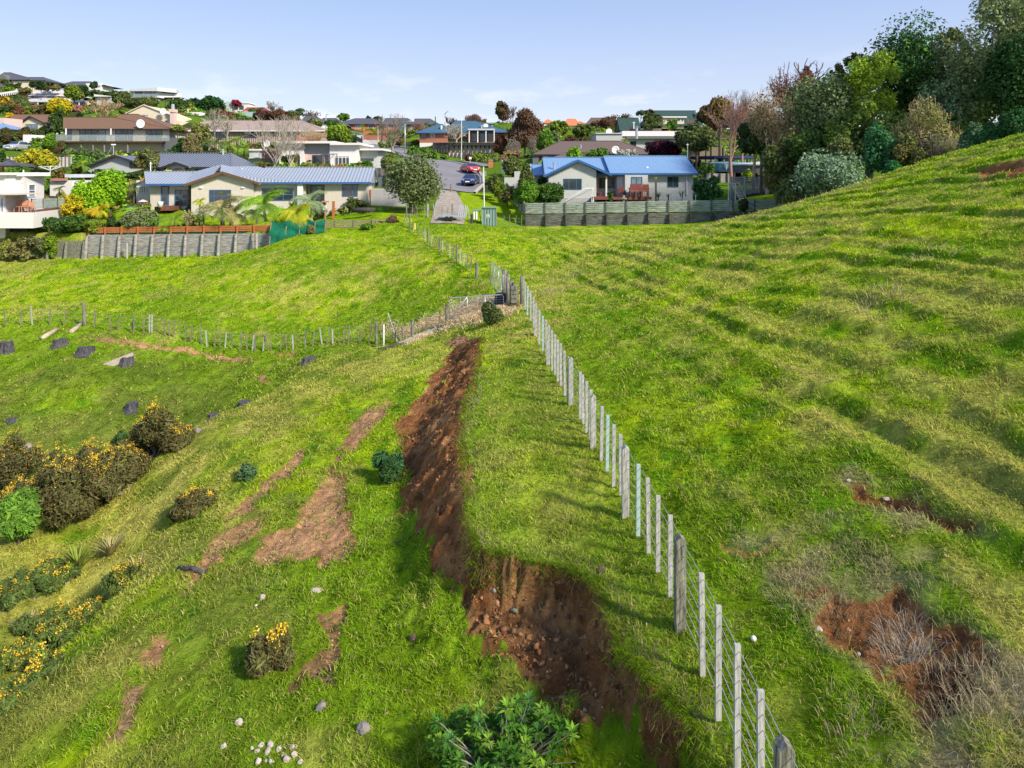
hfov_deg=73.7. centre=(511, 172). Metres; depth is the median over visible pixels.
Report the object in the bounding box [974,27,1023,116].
tree
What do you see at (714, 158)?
trampoline
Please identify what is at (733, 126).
tree
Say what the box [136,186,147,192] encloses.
window
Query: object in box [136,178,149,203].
outbuilding
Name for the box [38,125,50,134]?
tree
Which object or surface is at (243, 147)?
tree fern
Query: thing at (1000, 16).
tree
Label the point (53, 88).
hedge
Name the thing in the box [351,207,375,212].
garden log
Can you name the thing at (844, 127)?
tree
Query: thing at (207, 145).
tree fern
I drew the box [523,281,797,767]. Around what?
paddock fence
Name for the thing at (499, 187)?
shrub
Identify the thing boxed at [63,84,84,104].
tree
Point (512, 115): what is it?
tree
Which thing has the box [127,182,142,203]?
palm tree
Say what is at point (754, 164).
tree
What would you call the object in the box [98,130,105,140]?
window
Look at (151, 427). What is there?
gorse bush
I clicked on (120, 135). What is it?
sliding door
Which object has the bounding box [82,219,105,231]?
shrub
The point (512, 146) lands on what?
tree
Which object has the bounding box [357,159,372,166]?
hedge
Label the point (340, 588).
grass
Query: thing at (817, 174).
shrub
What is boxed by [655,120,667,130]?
palm tree
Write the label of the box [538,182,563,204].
bush
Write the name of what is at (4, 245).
creeper
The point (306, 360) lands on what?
tree stump
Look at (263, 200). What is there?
palm tree
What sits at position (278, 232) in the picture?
debris netting
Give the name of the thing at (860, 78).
tree
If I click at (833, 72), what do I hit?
tree
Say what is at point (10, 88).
hedge
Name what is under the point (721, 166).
water tank
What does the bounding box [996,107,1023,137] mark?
shrub
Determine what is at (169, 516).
grass tussock
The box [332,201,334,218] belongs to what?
garden post
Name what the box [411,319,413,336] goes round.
fence post
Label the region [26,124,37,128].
window
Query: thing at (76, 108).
tree
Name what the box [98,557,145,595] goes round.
gorse bush
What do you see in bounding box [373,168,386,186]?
paling fence
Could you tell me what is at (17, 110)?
tree
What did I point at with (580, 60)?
sky
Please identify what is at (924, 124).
tree
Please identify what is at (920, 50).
tree
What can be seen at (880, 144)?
shrub
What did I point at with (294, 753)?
stone
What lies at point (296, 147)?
tree
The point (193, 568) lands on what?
driftwood branch
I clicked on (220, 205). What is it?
palm tree
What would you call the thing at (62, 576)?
gorse bush
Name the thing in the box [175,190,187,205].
window
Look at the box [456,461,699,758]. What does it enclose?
roots
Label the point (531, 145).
tree
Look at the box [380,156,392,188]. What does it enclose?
tree
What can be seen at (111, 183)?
tree
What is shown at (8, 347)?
tree stump
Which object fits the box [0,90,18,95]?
terrace fence
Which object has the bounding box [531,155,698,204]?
house
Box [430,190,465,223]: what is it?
gravel track
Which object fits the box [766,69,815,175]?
tree
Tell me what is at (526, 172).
conifer
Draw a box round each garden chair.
[13,200,21,211]
[21,200,28,211]
[28,202,35,211]
[619,187,623,196]
[629,184,636,196]
[634,184,641,196]
[642,184,648,196]
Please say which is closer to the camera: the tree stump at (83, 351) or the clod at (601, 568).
the clod at (601, 568)
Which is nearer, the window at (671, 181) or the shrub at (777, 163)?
the shrub at (777, 163)
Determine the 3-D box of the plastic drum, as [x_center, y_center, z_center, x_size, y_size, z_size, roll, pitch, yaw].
[-0.465,5.958,31.200,0.660,0.860,0.650,0,0,0]
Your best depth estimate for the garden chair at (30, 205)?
58.53 m
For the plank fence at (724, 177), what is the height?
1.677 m
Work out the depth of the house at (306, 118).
192.83 m
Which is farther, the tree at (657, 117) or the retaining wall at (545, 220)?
the tree at (657, 117)
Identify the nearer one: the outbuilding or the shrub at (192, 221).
the shrub at (192, 221)
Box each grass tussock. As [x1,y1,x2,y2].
[8,607,40,632]
[57,541,99,567]
[93,531,127,556]
[121,553,151,573]
[166,509,176,521]
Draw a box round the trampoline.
[690,156,752,164]
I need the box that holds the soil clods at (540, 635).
[400,343,677,756]
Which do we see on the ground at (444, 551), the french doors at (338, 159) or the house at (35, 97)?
the house at (35, 97)
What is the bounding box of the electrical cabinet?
[481,207,496,226]
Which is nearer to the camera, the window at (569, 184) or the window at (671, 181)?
the window at (569, 184)
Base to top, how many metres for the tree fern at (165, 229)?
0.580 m
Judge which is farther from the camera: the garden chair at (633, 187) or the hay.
the garden chair at (633, 187)
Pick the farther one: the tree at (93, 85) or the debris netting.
the tree at (93, 85)
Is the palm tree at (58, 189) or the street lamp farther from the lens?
the street lamp
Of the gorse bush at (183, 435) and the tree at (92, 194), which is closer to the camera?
the gorse bush at (183, 435)
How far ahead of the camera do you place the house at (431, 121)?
237.69 m
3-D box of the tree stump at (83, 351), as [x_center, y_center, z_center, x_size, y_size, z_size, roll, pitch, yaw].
[-21.889,9.137,34.987,1.085,0.453,1.014,0,0,0]
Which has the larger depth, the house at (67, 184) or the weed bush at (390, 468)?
the house at (67, 184)
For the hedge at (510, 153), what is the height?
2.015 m
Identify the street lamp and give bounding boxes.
[404,121,413,152]
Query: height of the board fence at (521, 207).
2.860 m
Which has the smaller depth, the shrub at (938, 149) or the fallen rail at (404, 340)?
the fallen rail at (404, 340)
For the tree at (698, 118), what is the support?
on the ground at (444, 551)
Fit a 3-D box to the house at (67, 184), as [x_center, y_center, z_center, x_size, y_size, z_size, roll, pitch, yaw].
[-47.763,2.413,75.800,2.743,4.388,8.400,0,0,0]
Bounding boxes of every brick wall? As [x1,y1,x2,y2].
[363,130,391,133]
[363,135,387,140]
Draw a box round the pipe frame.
[472,209,481,218]
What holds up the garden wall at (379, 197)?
on the ground at (444, 551)
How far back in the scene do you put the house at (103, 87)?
251.68 m
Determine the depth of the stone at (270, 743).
9.07 m
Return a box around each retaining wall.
[0,241,84,259]
[83,233,268,259]
[433,143,493,158]
[524,212,754,226]
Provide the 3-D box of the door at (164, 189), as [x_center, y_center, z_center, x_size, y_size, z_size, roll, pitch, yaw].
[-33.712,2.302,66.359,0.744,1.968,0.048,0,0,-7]
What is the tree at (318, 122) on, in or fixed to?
on the ground at (444, 551)
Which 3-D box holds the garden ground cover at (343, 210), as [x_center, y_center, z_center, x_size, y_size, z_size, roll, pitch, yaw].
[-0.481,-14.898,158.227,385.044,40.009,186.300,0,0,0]
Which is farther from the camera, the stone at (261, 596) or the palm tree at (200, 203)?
the palm tree at (200, 203)
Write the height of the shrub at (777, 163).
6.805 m
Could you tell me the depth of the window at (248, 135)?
124.97 m
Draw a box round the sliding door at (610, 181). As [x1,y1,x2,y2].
[607,178,614,187]
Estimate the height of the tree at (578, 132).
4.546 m
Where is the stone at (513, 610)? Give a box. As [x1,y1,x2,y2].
[511,608,517,613]
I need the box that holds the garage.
[94,94,113,105]
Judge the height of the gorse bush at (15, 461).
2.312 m
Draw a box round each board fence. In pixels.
[316,219,386,227]
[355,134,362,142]
[507,184,524,214]
[525,199,781,213]
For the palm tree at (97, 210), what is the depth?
59.17 m
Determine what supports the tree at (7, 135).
on the ground at (444, 551)
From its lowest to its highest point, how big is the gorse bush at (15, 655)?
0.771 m
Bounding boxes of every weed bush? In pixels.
[112,430,130,444]
[237,461,258,481]
[371,450,403,482]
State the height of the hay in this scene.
2.649 m
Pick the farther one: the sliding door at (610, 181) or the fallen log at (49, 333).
the sliding door at (610, 181)
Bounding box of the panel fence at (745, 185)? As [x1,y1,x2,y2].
[730,176,765,199]
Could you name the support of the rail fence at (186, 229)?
on the retaining wall at (178, 245)
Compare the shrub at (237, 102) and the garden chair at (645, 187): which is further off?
the shrub at (237, 102)
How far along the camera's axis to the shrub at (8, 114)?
159.59 m
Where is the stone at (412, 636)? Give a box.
[409,633,415,641]
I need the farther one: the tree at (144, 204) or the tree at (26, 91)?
the tree at (26, 91)
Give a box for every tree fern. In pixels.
[72,163,92,178]
[114,206,152,221]
[147,216,162,228]
[157,224,176,231]
[160,211,187,226]
[191,210,214,224]
[194,143,216,152]
[199,136,233,152]
[209,138,242,152]
[225,135,247,155]
[225,142,256,158]
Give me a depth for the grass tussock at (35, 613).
15.26 m
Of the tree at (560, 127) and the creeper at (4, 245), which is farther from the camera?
the tree at (560, 127)
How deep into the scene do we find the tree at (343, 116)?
235.17 m
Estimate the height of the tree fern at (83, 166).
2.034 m
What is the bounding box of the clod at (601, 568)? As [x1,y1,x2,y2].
[596,566,606,573]
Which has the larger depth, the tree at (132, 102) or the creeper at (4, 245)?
the tree at (132, 102)
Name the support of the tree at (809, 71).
on the ground at (444, 551)
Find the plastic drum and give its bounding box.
[495,292,505,305]
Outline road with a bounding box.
[353,134,482,192]
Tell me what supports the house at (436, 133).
on the ground at (444, 551)
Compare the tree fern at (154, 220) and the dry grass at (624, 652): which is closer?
the dry grass at (624, 652)
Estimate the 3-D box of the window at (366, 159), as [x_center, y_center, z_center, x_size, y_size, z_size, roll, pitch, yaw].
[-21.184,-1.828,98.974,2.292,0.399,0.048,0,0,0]
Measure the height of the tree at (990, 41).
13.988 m
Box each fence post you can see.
[82,302,85,324]
[126,243,127,258]
[383,324,384,345]
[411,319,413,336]
[445,304,447,324]
[475,262,477,278]
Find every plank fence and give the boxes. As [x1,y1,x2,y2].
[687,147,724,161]
[697,173,734,182]
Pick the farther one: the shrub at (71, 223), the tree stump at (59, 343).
the shrub at (71, 223)
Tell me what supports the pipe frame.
on the ground at (444, 551)
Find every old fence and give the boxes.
[3,306,360,350]
[368,312,440,344]
[404,213,471,271]
[406,203,521,228]
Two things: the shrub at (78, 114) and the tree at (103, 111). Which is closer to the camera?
the shrub at (78, 114)
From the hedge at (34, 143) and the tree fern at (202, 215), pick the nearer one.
the tree fern at (202, 215)
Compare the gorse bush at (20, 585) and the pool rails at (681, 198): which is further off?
the pool rails at (681, 198)
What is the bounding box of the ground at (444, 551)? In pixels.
[0,87,1023,767]
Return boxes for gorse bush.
[0,429,46,489]
[0,487,10,537]
[0,561,52,609]
[0,636,40,675]
[0,674,30,713]
[2,475,44,518]
[10,435,102,528]
[10,598,85,649]
[14,641,66,696]
[28,552,81,598]
[62,595,107,630]
[81,439,153,501]
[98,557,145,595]
[120,433,156,455]
[128,396,186,458]
[162,423,195,452]
[170,482,217,520]
[244,622,296,678]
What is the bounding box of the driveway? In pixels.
[357,135,378,143]
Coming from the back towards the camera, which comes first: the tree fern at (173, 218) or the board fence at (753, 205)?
the board fence at (753, 205)
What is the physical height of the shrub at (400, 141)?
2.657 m
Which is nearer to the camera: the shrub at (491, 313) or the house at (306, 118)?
the shrub at (491, 313)
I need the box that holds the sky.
[0,0,1007,128]
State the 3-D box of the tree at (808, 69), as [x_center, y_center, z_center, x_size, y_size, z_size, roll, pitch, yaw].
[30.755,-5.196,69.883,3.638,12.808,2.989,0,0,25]
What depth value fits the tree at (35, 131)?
137.38 m
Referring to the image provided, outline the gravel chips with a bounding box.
[97,160,1014,741]
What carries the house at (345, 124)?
on the ground at (444, 551)
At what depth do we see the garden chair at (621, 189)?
70.91 m
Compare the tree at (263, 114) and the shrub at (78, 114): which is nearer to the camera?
the shrub at (78, 114)
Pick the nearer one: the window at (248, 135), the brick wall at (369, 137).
the window at (248, 135)
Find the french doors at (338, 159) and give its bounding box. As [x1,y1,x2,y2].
[335,156,349,164]
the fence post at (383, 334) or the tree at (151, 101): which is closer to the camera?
the fence post at (383, 334)
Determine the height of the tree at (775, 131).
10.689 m
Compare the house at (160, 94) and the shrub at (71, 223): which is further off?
the house at (160, 94)
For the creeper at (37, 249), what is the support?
hanging from the retaining wall at (72, 249)
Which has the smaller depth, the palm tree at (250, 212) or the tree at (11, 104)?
the palm tree at (250, 212)
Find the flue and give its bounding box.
[635,127,637,138]
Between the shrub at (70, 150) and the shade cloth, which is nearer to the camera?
the shade cloth
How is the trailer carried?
on the gravel track
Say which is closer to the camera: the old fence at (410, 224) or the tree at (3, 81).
the old fence at (410, 224)
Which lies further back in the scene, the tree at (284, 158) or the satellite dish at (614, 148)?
the satellite dish at (614, 148)
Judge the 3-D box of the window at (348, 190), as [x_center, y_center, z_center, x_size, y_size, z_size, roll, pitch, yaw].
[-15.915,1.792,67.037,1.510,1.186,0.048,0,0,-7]
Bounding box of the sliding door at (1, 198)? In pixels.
[0,197,3,211]
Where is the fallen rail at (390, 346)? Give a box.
[378,341,405,349]
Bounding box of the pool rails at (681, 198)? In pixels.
[669,194,695,202]
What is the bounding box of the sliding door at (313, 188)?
[310,185,321,207]
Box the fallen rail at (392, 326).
[387,313,397,341]
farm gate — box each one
[449,294,503,318]
[490,261,501,291]
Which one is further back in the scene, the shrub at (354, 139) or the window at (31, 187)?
the shrub at (354, 139)
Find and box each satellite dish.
[136,119,144,127]
[159,108,165,114]
[612,146,618,153]
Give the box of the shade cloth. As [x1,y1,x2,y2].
[90,231,248,234]
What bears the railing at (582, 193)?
on the ground at (444, 551)
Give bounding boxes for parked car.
[2,141,30,150]
[460,163,480,172]
[461,174,479,184]
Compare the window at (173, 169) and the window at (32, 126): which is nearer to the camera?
the window at (173, 169)
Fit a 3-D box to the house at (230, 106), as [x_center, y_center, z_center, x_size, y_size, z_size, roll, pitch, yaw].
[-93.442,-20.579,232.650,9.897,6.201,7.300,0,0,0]
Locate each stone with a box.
[220,743,226,749]
[235,718,242,725]
[255,757,261,765]
[259,594,265,600]
[264,748,269,755]
[267,740,273,747]
[283,755,289,762]
[291,751,298,756]
[310,587,321,592]
[315,701,325,712]
[409,633,415,641]
[511,608,517,613]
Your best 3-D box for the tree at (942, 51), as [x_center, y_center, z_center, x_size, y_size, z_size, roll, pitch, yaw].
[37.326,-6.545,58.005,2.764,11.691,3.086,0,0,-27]
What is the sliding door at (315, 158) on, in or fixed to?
in the house at (334, 153)
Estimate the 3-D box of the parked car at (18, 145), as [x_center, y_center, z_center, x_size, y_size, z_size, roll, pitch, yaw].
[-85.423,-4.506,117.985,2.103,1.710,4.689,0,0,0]
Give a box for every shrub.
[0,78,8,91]
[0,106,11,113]
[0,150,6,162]
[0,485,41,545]
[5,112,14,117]
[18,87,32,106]
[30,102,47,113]
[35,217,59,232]
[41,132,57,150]
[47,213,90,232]
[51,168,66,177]
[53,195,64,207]
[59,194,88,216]
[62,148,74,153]
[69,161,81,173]
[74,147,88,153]
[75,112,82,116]
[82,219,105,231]
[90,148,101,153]
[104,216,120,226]
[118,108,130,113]
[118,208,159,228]
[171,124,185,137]
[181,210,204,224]
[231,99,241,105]
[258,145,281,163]
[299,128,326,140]
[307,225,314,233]
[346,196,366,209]
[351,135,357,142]
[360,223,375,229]
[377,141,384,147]
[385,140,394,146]
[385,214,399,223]
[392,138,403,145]
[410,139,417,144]
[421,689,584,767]
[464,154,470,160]
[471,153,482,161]
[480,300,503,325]
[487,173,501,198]
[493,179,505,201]
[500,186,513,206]
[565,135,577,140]
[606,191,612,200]
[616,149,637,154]
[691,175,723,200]
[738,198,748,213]
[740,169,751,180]
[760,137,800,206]
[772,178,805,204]
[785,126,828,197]
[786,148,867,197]
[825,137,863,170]
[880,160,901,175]
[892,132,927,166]
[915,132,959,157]
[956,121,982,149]
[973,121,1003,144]
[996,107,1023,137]
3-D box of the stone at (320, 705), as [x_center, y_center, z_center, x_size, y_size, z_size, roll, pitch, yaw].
[-2.678,7.506,9.577,0.141,0.151,0.129,0,0,0]
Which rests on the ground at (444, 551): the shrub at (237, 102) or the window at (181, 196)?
the shrub at (237, 102)
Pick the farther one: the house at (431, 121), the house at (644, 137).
the house at (431, 121)
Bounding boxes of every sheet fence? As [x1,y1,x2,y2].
[6,156,71,166]
[504,171,519,187]
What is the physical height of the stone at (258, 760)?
0.098 m
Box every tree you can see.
[0,97,10,104]
[0,127,18,144]
[2,99,22,111]
[12,148,59,171]
[13,107,25,113]
[15,126,30,140]
[29,128,45,135]
[35,80,46,104]
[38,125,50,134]
[48,109,69,146]
[53,186,63,195]
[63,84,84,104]
[70,178,109,219]
[72,105,83,111]
[79,85,88,105]
[84,203,109,219]
[85,97,123,116]
[89,81,97,88]
[92,167,128,216]
[111,91,130,106]
[122,98,141,108]
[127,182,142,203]
[132,147,159,170]
[135,199,151,217]
[139,96,159,106]
[159,99,171,104]
[165,98,189,108]
[182,132,202,152]
[190,122,211,152]
[192,197,206,225]
[193,95,225,111]
[196,196,244,229]
[205,108,222,138]
[211,203,248,227]
[214,112,237,140]
[220,110,232,114]
[236,185,290,222]
[239,206,267,223]
[247,114,300,166]
[252,109,270,119]
[266,109,288,119]
[266,115,313,166]
[267,101,282,110]
[272,203,315,226]
[280,155,290,162]
[286,110,300,119]
[288,190,327,220]
[292,154,300,162]
[295,108,304,116]
[304,110,321,116]
[307,117,322,126]
[324,120,338,125]
[326,123,353,142]
[337,113,349,120]
[374,114,406,151]
[380,149,446,213]
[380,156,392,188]
[412,122,424,130]
[444,124,467,141]
[445,116,456,124]
[464,113,481,121]
[493,134,507,156]
[498,109,509,121]
[502,156,521,176]
[505,136,520,150]
[506,107,544,155]
[508,105,516,122]
[526,135,535,151]
[536,129,555,149]
[536,175,546,184]
[549,120,568,134]
[552,130,560,142]
[572,123,592,140]
[590,115,615,128]
[611,113,632,118]
[636,110,644,127]
[642,117,657,130]
[643,112,662,130]
[644,109,654,113]
[644,140,681,154]
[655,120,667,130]
[655,178,656,200]
[665,119,677,130]
[673,123,716,168]
[685,117,696,124]
[696,112,706,161]
[699,94,734,161]
[700,90,756,182]
[720,100,754,173]
[724,89,753,145]
[736,107,782,192]
[743,111,757,191]
[745,85,804,144]
[748,98,784,193]
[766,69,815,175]
[767,62,790,137]
[780,72,865,143]
[794,58,830,84]
[798,65,810,130]
[823,70,839,85]
[823,96,906,178]
[834,52,863,133]
[841,48,902,178]
[859,6,950,115]
[861,86,909,130]
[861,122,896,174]
[891,93,962,152]
[908,72,949,112]
[915,62,991,139]
[931,27,969,77]
[942,0,1023,113]
[944,37,998,124]
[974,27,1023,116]
[979,5,1020,50]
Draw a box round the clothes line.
[38,166,61,172]
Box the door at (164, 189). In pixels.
[161,186,168,205]
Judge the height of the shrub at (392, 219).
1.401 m
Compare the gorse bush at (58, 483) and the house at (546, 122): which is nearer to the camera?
the gorse bush at (58, 483)
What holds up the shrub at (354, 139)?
on the ground at (444, 551)
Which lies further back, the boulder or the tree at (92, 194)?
the tree at (92, 194)
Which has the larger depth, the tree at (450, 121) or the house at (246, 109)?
the tree at (450, 121)
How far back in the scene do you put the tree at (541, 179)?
74.59 m
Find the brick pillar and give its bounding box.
[488,160,492,167]
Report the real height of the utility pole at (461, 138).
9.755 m
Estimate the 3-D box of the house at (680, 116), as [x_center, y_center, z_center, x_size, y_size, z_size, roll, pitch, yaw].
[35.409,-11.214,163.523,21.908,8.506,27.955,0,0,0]
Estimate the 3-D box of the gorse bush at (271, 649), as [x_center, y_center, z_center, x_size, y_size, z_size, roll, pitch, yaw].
[-3.763,7.431,10.555,0.757,0.839,0.773,0,0,-29]
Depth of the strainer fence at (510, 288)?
30.04 m
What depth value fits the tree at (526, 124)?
138.19 m
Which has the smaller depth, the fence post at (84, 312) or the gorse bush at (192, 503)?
the gorse bush at (192, 503)
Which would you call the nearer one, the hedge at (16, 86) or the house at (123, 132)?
the house at (123, 132)
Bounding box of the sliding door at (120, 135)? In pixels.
[115,130,132,140]
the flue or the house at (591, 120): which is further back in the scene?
the house at (591, 120)
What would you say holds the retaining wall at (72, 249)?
on the ground at (444, 551)
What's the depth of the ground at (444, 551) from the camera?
13.49 m
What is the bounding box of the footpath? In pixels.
[350,130,488,166]
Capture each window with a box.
[10,228,29,231]
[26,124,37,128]
[28,184,35,196]
[67,130,72,140]
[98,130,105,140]
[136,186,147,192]
[144,92,155,96]
[169,168,180,170]
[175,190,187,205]
[209,190,230,202]
[216,132,225,137]
[244,132,257,137]
[262,188,292,200]
[342,184,357,196]
[360,158,373,160]
[421,133,425,138]
[563,179,581,189]
[599,178,604,187]
[631,177,641,183]
[667,177,678,186]
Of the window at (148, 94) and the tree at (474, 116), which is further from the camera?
the tree at (474, 116)
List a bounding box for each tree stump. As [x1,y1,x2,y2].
[0,340,14,354]
[4,417,18,423]
[49,338,68,349]
[73,345,95,357]
[103,352,134,367]
[122,400,138,414]
[206,412,218,420]
[235,399,249,407]
[299,356,315,365]
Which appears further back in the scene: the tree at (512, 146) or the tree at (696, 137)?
the tree at (512, 146)
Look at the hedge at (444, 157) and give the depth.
131.42 m
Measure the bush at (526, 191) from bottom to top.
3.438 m
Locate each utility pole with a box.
[461,118,461,159]
[483,167,484,206]
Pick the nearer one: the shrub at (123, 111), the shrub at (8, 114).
the shrub at (8, 114)
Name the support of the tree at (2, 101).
on the ground at (444, 551)
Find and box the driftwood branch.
[177,565,205,574]
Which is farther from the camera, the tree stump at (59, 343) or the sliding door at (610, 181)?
the sliding door at (610, 181)
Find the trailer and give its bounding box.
[435,205,467,220]
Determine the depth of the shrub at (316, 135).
103.47 m
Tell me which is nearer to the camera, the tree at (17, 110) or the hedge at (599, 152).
the hedge at (599, 152)
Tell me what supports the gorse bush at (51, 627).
on the ground at (444, 551)
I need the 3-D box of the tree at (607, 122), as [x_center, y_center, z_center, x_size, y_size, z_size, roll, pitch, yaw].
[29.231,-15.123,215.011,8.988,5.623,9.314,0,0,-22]
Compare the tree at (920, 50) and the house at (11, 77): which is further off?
the house at (11, 77)
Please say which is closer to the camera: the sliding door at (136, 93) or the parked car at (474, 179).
the parked car at (474, 179)
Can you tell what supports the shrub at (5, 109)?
on the ground at (444, 551)
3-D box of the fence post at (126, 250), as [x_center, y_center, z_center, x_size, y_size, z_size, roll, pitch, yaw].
[-31.660,6.539,56.150,0.124,1.450,0.130,0,0,0]
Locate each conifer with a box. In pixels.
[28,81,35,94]
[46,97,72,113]
[170,137,184,152]
[495,101,509,119]
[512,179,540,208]
[515,162,536,197]
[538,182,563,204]
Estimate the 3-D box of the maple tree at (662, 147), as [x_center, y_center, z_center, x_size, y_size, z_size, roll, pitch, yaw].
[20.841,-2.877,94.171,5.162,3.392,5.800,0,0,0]
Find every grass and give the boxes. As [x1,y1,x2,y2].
[0,132,1023,767]
[16,140,1023,767]
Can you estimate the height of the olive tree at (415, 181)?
6.450 m
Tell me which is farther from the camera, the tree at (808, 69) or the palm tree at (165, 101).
the palm tree at (165, 101)
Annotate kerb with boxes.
[358,135,484,192]
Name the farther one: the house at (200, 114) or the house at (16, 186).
the house at (200, 114)
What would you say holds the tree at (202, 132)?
on the ground at (444, 551)
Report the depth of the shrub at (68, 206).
59.20 m
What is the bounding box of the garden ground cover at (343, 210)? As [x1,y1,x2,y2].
[0,88,998,220]
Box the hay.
[378,290,532,346]
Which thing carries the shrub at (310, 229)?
on the ground at (444, 551)
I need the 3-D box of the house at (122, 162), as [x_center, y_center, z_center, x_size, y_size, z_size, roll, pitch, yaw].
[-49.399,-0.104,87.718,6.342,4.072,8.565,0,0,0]
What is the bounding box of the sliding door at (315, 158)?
[312,155,321,163]
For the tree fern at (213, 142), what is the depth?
97.89 m
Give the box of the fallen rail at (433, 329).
[422,325,442,333]
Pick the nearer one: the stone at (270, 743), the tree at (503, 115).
the stone at (270, 743)
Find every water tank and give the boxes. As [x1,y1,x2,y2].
[705,162,746,171]
[732,162,764,172]
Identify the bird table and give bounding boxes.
[321,201,328,218]
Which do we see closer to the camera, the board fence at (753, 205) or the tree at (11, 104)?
the board fence at (753, 205)
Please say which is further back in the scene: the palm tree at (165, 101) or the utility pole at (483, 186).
the palm tree at (165, 101)
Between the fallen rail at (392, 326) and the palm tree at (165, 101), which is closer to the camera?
the fallen rail at (392, 326)
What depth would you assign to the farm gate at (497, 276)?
34.05 m
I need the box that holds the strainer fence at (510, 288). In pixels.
[502,269,523,306]
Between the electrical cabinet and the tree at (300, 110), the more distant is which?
the tree at (300, 110)
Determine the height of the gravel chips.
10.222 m
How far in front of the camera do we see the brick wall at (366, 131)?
212.00 m
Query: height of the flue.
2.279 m
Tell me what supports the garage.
on the ground at (444, 551)
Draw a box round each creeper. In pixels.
[0,237,13,258]
[8,235,34,259]
[26,236,50,257]
[43,233,58,257]
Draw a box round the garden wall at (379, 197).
[370,183,405,205]
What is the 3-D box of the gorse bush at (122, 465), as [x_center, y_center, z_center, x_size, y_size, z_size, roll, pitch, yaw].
[-11.485,8.435,19.474,1.989,1.750,2.504,0,0,0]
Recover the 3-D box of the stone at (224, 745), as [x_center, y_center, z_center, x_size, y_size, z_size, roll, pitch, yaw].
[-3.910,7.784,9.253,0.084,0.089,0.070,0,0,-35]
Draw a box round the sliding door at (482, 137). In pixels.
[472,133,492,141]
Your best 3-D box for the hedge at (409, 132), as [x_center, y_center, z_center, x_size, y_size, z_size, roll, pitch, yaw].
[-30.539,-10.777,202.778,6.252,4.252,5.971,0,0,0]
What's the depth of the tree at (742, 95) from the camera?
119.23 m
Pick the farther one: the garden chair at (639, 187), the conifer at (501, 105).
the conifer at (501, 105)
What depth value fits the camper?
121.00 m
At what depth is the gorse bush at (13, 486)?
24.01 m
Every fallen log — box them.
[39,328,57,339]
[68,322,82,333]
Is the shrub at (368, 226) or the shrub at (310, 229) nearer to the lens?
the shrub at (310, 229)
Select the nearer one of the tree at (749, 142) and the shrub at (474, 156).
the tree at (749, 142)
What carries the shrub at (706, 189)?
on the ground at (444, 551)
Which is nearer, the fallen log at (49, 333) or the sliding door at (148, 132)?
the fallen log at (49, 333)
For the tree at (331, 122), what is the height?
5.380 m
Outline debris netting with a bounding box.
[269,219,325,244]
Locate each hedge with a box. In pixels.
[3,86,15,91]
[4,82,21,88]
[4,167,29,171]
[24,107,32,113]
[30,141,40,146]
[31,137,42,141]
[35,85,61,91]
[87,89,116,103]
[248,107,263,111]
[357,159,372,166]
[398,129,416,135]
[406,146,418,154]
[417,147,428,156]
[427,150,439,158]
[440,154,448,159]
[503,150,521,157]
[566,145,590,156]
[588,148,610,156]
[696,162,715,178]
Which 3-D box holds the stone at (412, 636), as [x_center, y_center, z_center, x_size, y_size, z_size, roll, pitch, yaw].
[-1.559,7.311,10.718,0.106,0.123,0.110,0,0,0]
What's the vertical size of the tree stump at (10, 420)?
0.170 m
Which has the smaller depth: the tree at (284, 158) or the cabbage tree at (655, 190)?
the cabbage tree at (655, 190)
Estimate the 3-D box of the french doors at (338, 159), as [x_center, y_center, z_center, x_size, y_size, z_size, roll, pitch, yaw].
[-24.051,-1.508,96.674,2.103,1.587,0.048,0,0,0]
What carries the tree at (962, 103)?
on the ground at (444, 551)
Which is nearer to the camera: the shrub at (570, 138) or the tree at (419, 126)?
the shrub at (570, 138)
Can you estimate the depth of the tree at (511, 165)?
89.29 m
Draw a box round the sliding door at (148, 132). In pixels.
[146,130,161,140]
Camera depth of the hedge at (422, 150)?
143.31 m
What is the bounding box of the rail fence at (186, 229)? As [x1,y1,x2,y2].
[88,224,271,234]
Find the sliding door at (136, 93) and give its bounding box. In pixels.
[135,92,142,96]
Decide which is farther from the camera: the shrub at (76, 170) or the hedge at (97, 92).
the hedge at (97, 92)
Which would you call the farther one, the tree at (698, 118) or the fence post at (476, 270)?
the tree at (698, 118)
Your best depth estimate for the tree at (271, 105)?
198.32 m
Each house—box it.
[0,72,67,92]
[0,118,30,131]
[0,172,65,237]
[10,114,61,133]
[28,90,90,105]
[50,174,98,195]
[54,114,190,153]
[59,81,121,91]
[85,155,144,172]
[125,104,191,124]
[129,87,184,100]
[144,164,378,216]
[155,153,257,170]
[181,112,204,120]
[188,120,327,149]
[224,102,255,112]
[240,112,271,119]
[242,107,268,111]
[248,141,390,167]
[302,116,326,127]
[322,118,350,126]
[343,118,383,130]
[383,118,417,131]
[414,119,438,128]
[415,121,508,146]
[530,141,648,163]
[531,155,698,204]
[542,119,551,125]
[566,119,579,126]
[585,118,601,124]
[591,131,676,148]
[614,110,702,132]
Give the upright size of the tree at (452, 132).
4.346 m
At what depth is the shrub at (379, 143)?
171.60 m
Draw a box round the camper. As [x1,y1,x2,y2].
[23,135,43,145]
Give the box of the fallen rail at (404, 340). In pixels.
[398,331,423,342]
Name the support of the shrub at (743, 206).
on the ground at (444, 551)
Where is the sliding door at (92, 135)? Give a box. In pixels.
[79,130,97,140]
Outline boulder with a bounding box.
[356,721,370,735]
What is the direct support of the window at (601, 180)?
in the house at (672, 174)
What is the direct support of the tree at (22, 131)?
on the ground at (444, 551)

